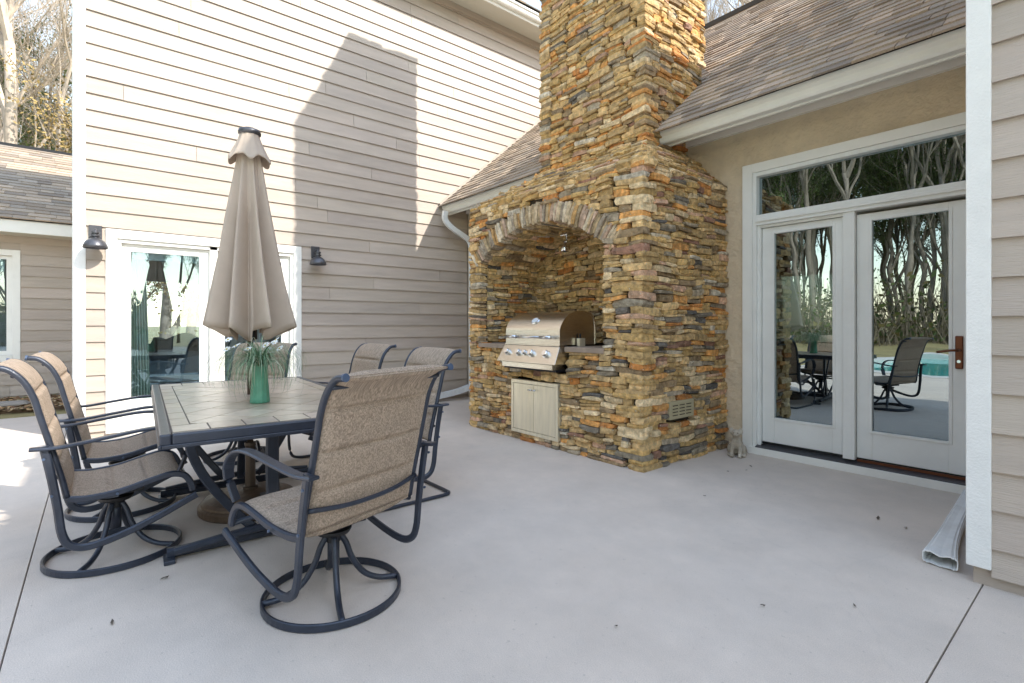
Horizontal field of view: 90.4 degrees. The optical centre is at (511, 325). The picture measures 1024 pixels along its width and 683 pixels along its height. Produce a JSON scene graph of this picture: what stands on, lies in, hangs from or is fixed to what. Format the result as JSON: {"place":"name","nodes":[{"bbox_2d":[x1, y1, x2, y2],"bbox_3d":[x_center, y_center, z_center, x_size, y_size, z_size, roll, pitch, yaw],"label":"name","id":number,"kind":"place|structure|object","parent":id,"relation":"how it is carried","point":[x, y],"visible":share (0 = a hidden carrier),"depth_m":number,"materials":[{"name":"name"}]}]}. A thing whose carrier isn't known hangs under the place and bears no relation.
{"place":"outdoors","nodes":[
{"label":"outdoors","id":0,"kind":"place"},
{"bbox_2d":[0,327,198,418],"bbox_3d":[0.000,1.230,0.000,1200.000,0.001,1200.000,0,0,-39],"label":"lawn","id":1,"kind":"structure","parent":0,"point":[153,332],"depth_m":41.67,"materials":[{"name":"plant"}]},
{"bbox_2d":[0,0,44,143],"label":"sycamore tree","id":2,"kind":"object","parent":1,"relation":"on","point":[9,112],"visible":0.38,"depth_m":19.15,"materials":[{"name":"beige plant"}]},
{"bbox_2d":[0,0,51,30],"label":"sycamore tree","id":3,"kind":"object","parent":1,"relation":"on","point":[14,9],"visible":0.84,"depth_m":19.45,"materials":[{"name":"beige plant"}]},
{"bbox_2d":[0,7,55,149],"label":"pine tree","id":4,"kind":"object","parent":1,"relation":"on","point":[1,81],"visible":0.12,"depth_m":25.56,"materials":[{"name":"green plant"}]},
{"bbox_2d":[0,395,64,413],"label":"mulch bed","id":5,"kind":"object","parent":1,"relation":"on","point":[19,411],"depth_m":7.20,"materials":[{"name":"brown soil"}]},
{"bbox_2d":[0,400,30,406],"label":"bed edging","id":6,"kind":"object","parent":5,"relation":"on","point":[14,403],"visible":0.86,"depth_m":7.36,"materials":[{"name":"stone"}]},
{"bbox_2d":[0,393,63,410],"bbox_3d":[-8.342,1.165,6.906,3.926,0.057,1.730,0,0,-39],"label":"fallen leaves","id":7,"kind":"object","parent":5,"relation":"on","point":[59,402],"visible":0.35,"depth_m":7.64,"materials":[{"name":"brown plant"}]},
{"bbox_2d":[0,0,71,147],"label":"sycamore tree","id":8,"kind":"object","parent":1,"relation":"on","point":[39,87],"visible":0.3,"depth_m":24.53,"materials":[{"name":"brown plant"}]},
{"bbox_2d":[0,4,71,151],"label":"pine tree","id":9,"kind":"object","parent":1,"relation":"on","point":[49,102],"visible":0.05,"depth_m":26.19,"materials":[{"name":"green plant"}]},
{"bbox_2d":[0,0,71,146],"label":"pine tree","id":10,"kind":"object","parent":1,"relation":"on","point":[45,52],"visible":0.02,"depth_m":31.05,"materials":[{"name":"green plant"}]},
{"bbox_2d":[1,0,71,152],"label":"pine tree","id":11,"kind":"object","parent":1,"relation":"on","point":[27,115],"visible":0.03,"depth_m":27.75,"materials":[{"name":"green plant"}]},
{"bbox_2d":[1,0,71,142],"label":"bare tree","id":12,"kind":"object","parent":1,"relation":"on","point":[26,93],"visible":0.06,"depth_m":29.19,"materials":[{"name":"brown plant"}]},
{"bbox_2d":[1,12,71,147],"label":"bare tree","id":13,"kind":"object","parent":1,"relation":"on","point":[46,89],"visible":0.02,"depth_m":30.74,"materials":[{"name":"brown plant"}]},
{"bbox_2d":[2,7,70,142],"bbox_3d":[-31.674,-9.834,32.700,10.192,22.248,11.502,0,0,-31],"label":"bare tree","id":14,"kind":"object","parent":1,"relation":"on","point":[36,74],"visible":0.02,"depth_m":31.41,"materials":[{"name":"brown plant"}]},
{"bbox_2d":[3,0,71,85],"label":"bare tree","id":15,"kind":"object","parent":1,"relation":"on","point":[47,21],"visible":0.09,"depth_m":30.81,"materials":[{"name":"brown plant"}]},
{"bbox_2d":[6,0,71,150],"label":"bare tree","id":16,"kind":"object","parent":1,"relation":"on","point":[68,74],"visible":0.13,"depth_m":21.79,"materials":[{"name":"brown plant"}]},
{"bbox_2d":[0,44,162,314],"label":"oak tree","id":17,"kind":"object","parent":1,"relation":"on","point":[67,125],"visible":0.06,"depth_m":18.82,"materials":[{"name":"brown plant"}]},
{"bbox_2d":[66,98,198,335],"bbox_3d":[-13.723,-5.007,21.423,5.428,12.645,8.344,0,0,43],"label":"oak tree","id":18,"kind":"object","parent":1,"relation":"on","point":[194,321],"visible":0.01,"depth_m":21.24,"materials":[{"name":"plant"}]},
{"bbox_2d":[148,282,198,338],"bbox_3d":[-12.338,-5.007,18.472,8.344,12.645,5.428,0,0,30],"label":"oak tree","id":19,"kind":"object","parent":1,"relation":"on","point":[166,330],"visible":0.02,"depth_m":18.07,"materials":[{"name":"grey plant"}]},
{"bbox_2d":[525,0,745,23],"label":"bare tree","id":20,"kind":"object","parent":1,"relation":"on","point":[705,5],"visible":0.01,"depth_m":22.85,"materials":[{"name":"brown plant"}]},
{"bbox_2d":[703,0,751,22],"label":"bare tree","id":21,"kind":"object","parent":1,"relation":"on","point":[725,10],"visible":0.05,"depth_m":24.42,"materials":[{"name":"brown plant"}]},
{"bbox_2d":[707,0,748,21],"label":"bare tree","id":22,"kind":"object","parent":1,"relation":"on","point":[721,10],"visible":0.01,"depth_m":26.05,"materials":[{"name":"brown plant"}]},
{"bbox_2d":[727,0,745,9],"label":"sycamore tree","id":23,"kind":"object","parent":1,"relation":"on","point":[742,2],"depth_m":24.85,"materials":[{"name":"beige plant"}]},
{"bbox_2d":[150,374,198,382],"bbox_3d":[-4.441,0.925,6.768,0.800,0.470,0.800,0,0,-39],"label":"round side table","id":24,"kind":"object","parent":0,"point":[175,378],"visible":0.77,"depth_m":6.62,"materials":[{"name":"grey glass"}]},
{"bbox_2d":[149,333,226,355],"bbox_3d":[-5.841,0.640,9.111,1.300,1.036,1.100,0,0,-39],"label":"covered chair","id":25,"kind":"object","parent":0,"point":[183,342],"visible":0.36,"depth_m":8.71,"materials":[{"name":"grey fabric"}]},
{"bbox_2d":[149,351,230,397],"bbox_3d":[-4.881,0.765,7.700,1.600,0.786,1.100,0,0,-39],"label":"covered sofa","id":26,"kind":"object","parent":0,"point":[173,363],"visible":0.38,"depth_m":7.32,"materials":[{"name":"grey fabric"}]},
{"bbox_2d":[0,0,744,326],"label":"sky","id":27,"kind":"structure","parent":0,"point":[152,313],"materials":[{"name":"white"}]},
{"bbox_2d":[0,397,1023,682],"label":"concrete patio","id":28,"kind":"structure","parent":0,"point":[520,561],"depth_m":2.33,"materials":[{"name":"grey concrete"}]},
{"bbox_2d":[0,142,71,398],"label":"wing","id":29,"kind":"structure","parent":28,"relation":"on","point":[35,253],"depth_m":8.48,"materials":[{"name":"beige wood"}]},
{"bbox_2d":[0,249,19,361],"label":"window","id":30,"kind":"structure","parent":29,"relation":"in","point":[12,351],"depth_m":8.23,"materials":[{"name":"white paint"}]},
{"bbox_2d":[0,358,197,578],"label":"patio chair","id":31,"kind":"object","parent":28,"relation":"on","point":[111,489],"visible":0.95,"depth_m":2.54,"materials":[{"name":"fabric"}]},
{"bbox_2d":[24,351,187,522],"bbox_3d":[-2.626,0.683,3.345,0.782,1.031,0.687,0,0,-37],"label":"patio chair","id":32,"kind":"object","parent":28,"relation":"on","point":[115,451],"visible":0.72,"depth_m":3.17,"materials":[{"name":"fabric"}]},
{"bbox_2d":[197,441,291,523],"bbox_3d":[-1.732,0.985,3.364,0.600,0.430,0.600,0,0,-39],"label":"umbrella stand","id":33,"kind":"object","parent":28,"relation":"on","point":[211,508],"visible":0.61,"depth_m":3.26,"materials":[{"name":"metal"}]},
{"bbox_2d":[202,126,296,441],"bbox_3d":[-1.734,-0.122,3.355,0.541,2.384,0.550,0,0,8],"label":"patio umbrella","id":34,"kind":"object","parent":33,"relation":"in","point":[248,297],"visible":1,"depth_m":3.28,"materials":[{"name":"beige fabric"}]},
{"bbox_2d":[203,342,296,465],"bbox_3d":[-2.467,0.683,4.685,0.687,1.031,0.782,0,0,6],"label":"patio chair","id":35,"kind":"object","parent":28,"relation":"on","point":[270,375],"visible":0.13,"depth_m":4.90,"materials":[{"name":"metal"}]},
{"bbox_2d":[151,376,365,565],"bbox_3d":[-1.679,0.828,3.330,1.098,0.745,2.248,0,0,-36],"label":"dining table","id":36,"kind":"object","parent":28,"relation":"on","point":[191,417],"visible":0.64,"depth_m":2.76,"materials":[{"name":"tile"}]},
{"bbox_2d":[250,365,269,403],"bbox_3d":[-1.491,0.342,3.006,0.112,0.226,0.112,0,0,-39],"label":"green vase","id":37,"kind":"object","parent":36,"relation":"on","point":[259,394],"visible":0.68,"depth_m":2.97,"materials":[{"name":"ceramic"}]},
{"bbox_2d":[203,334,315,400],"bbox_3d":[-1.507,0.235,3.006,0.645,0.371,0.651,0,0,32],"label":"grass bouquet","id":38,"kind":"object","parent":37,"relation":"in","point":[259,358],"depth_m":2.93,"materials":[{"name":"green plant"}]},
{"bbox_2d":[70,0,541,437],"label":"two storey house","id":39,"kind":"structure","parent":28,"relation":"on","point":[385,128],"depth_m":6.84,"materials":[{"name":"paint"}]},
{"bbox_2d":[82,225,107,249],"bbox_3d":[-4.384,-0.942,5.349,0.216,0.257,0.228,0,0,-39],"label":"wall lantern","id":40,"kind":"object","parent":39,"relation":"attached to","point":[94,241],"depth_m":5.33,"materials":[{"name":"metal"}]},
{"bbox_2d":[131,252,149,398],"bbox_3d":[-4.332,0.020,5.888,0.245,2.240,0.060,0,0,-39],"label":"curtain","id":41,"kind":"object","parent":39,"relation":"hanging from","point":[140,378],"visible":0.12,"depth_m":5.89,"materials":[{"name":"fabric"}]},
{"bbox_2d":[117,239,292,433],"bbox_3d":[-3.636,0.125,6.179,1.844,2.150,0.170,0,0,-39],"label":"patio door","id":42,"kind":"structure","parent":39,"relation":"in","point":[207,255],"depth_m":5.82,"materials":[{"name":"white paint"}]},
{"bbox_2d":[310,246,326,265],"bbox_3d":[-2.601,-0.942,6.809,0.216,0.257,0.228,0,0,-39],"label":"wall lantern","id":43,"kind":"object","parent":39,"relation":"attached to","point":[317,260],"depth_m":6.78,"materials":[{"name":"metal"}]},
{"bbox_2d":[222,363,452,633],"bbox_3d":[-0.752,0.683,2.239,0.782,1.031,0.687,0,0,33],"label":"patio chair","id":44,"kind":"object","parent":28,"relation":"on","point":[367,442],"visible":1,"depth_m":2.09,"materials":[{"name":"fabric"}]},
{"bbox_2d":[287,343,396,457],"bbox_3d":[-1.518,0.684,4.497,0.782,1.032,0.687,0,0,-41],"label":"patio chair","id":45,"kind":"object","parent":28,"relation":"on","point":[368,356],"visible":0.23,"depth_m":4.60,"materials":[{"name":"fabric"}]},
{"bbox_2d":[382,346,461,511],"bbox_3d":[-0.855,0.684,3.655,0.782,1.032,0.687,0,0,-39],"label":"patio chair","id":46,"kind":"object","parent":28,"relation":"on","point":[420,355],"visible":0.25,"depth_m":3.58,"materials":[{"name":"fabric"}]},
{"bbox_2d":[440,384,468,398],"bbox_3d":[-1.313,1.072,7.865,1.539,0.220,0.126,0,0,-36],"label":"wall base drainpipe","id":47,"kind":"object","parent":28,"relation":"on","point":[456,391],"depth_m":8.11,"materials":[{"name":"white plastic"}]},
{"bbox_2d":[0,435,983,682],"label":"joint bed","id":48,"kind":"object","parent":28,"relation":"in","point":[35,544],"depth_m":2.17,"materials":[{"name":"grey concrete"}]},
{"bbox_2d":[467,0,728,472],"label":"stone fireplace","id":49,"kind":"object","parent":28,"relation":"on","point":[625,197],"visible":0.94,"depth_m":4.91,"materials":[{"name":"stone"}]},
{"bbox_2d":[511,378,561,441],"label":"cabinet doors","id":50,"kind":"structure","parent":49,"relation":"attached to","point":[535,407],"depth_m":5.11,"materials":[{"name":"metal"}]},
{"bbox_2d":[514,382,533,431],"bbox_3d":[0.111,0.841,5.260,0.058,0.475,0.311,0,0,-39],"label":"door","id":51,"kind":"structure","parent":50,"relation":"in","point":[523,395],"depth_m":5.25,"materials":[{"name":"metal"}]},
{"bbox_2d":[531,385,554,436],"bbox_3d":[0.311,0.841,5.016,0.058,0.475,0.312,0,0,-39],"label":"door","id":52,"kind":"structure","parent":50,"relation":"in","point":[544,397],"depth_m":5.01,"materials":[{"name":"metal"}]},
{"bbox_2d":[497,311,595,372],"bbox_3d":[0.358,0.150,5.255,0.606,0.590,0.899,0,0,-39],"label":"built in grill","id":53,"kind":"object","parent":49,"relation":"in","point":[536,341],"visible":0.98,"depth_m":5.02,"materials":[{"name":"metal"}]},
{"bbox_2d":[560,232,572,251],"bbox_3d":[0.580,-0.896,5.474,0.108,0.197,0.118,0,0,-39],"label":"vault spotlight","id":54,"kind":"object","parent":49,"relation":"attached to","point":[564,248],"visible":1,"depth_m":5.45,"materials":[{"name":"silver metal"}]},
{"bbox_2d":[438,0,965,493],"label":"stucco house","id":55,"kind":"structure","parent":28,"relation":"on","point":[824,140],"depth_m":4.22,"materials":[{"name":"paint"}]},
{"bbox_2d":[442,210,472,391],"bbox_3d":[-0.851,-0.361,8.113,0.562,2.883,0.079,0,0,-33],"label":"gutter downspout","id":56,"kind":"object","parent":55,"relation":"attached to","point":[454,229],"visible":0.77,"depth_m":8.10,"materials":[{"name":"white plastic"}]},
{"bbox_2d":[727,427,746,457],"bbox_3d":[2.071,1.069,4.686,0.171,0.261,0.234,0,0,29],"label":"dog statue","id":57,"kind":"object","parent":28,"relation":"on","point":[736,445],"visible":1,"depth_m":4.63,"materials":[{"name":"stone"}]},
{"bbox_2d":[922,489,965,570],"bbox_3d":[2.613,1.158,3.002,1.409,0.075,0.140,0,0,-44],"label":"splash spout","id":58,"kind":"object","parent":28,"relation":"on","point":[941,549],"visible":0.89,"depth_m":2.68,"materials":[{"name":"white plastic"}]},
{"bbox_2d":[966,0,1023,595],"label":"wing","id":59,"kind":"structure","parent":28,"relation":"on","point":[994,293],"depth_m":2.31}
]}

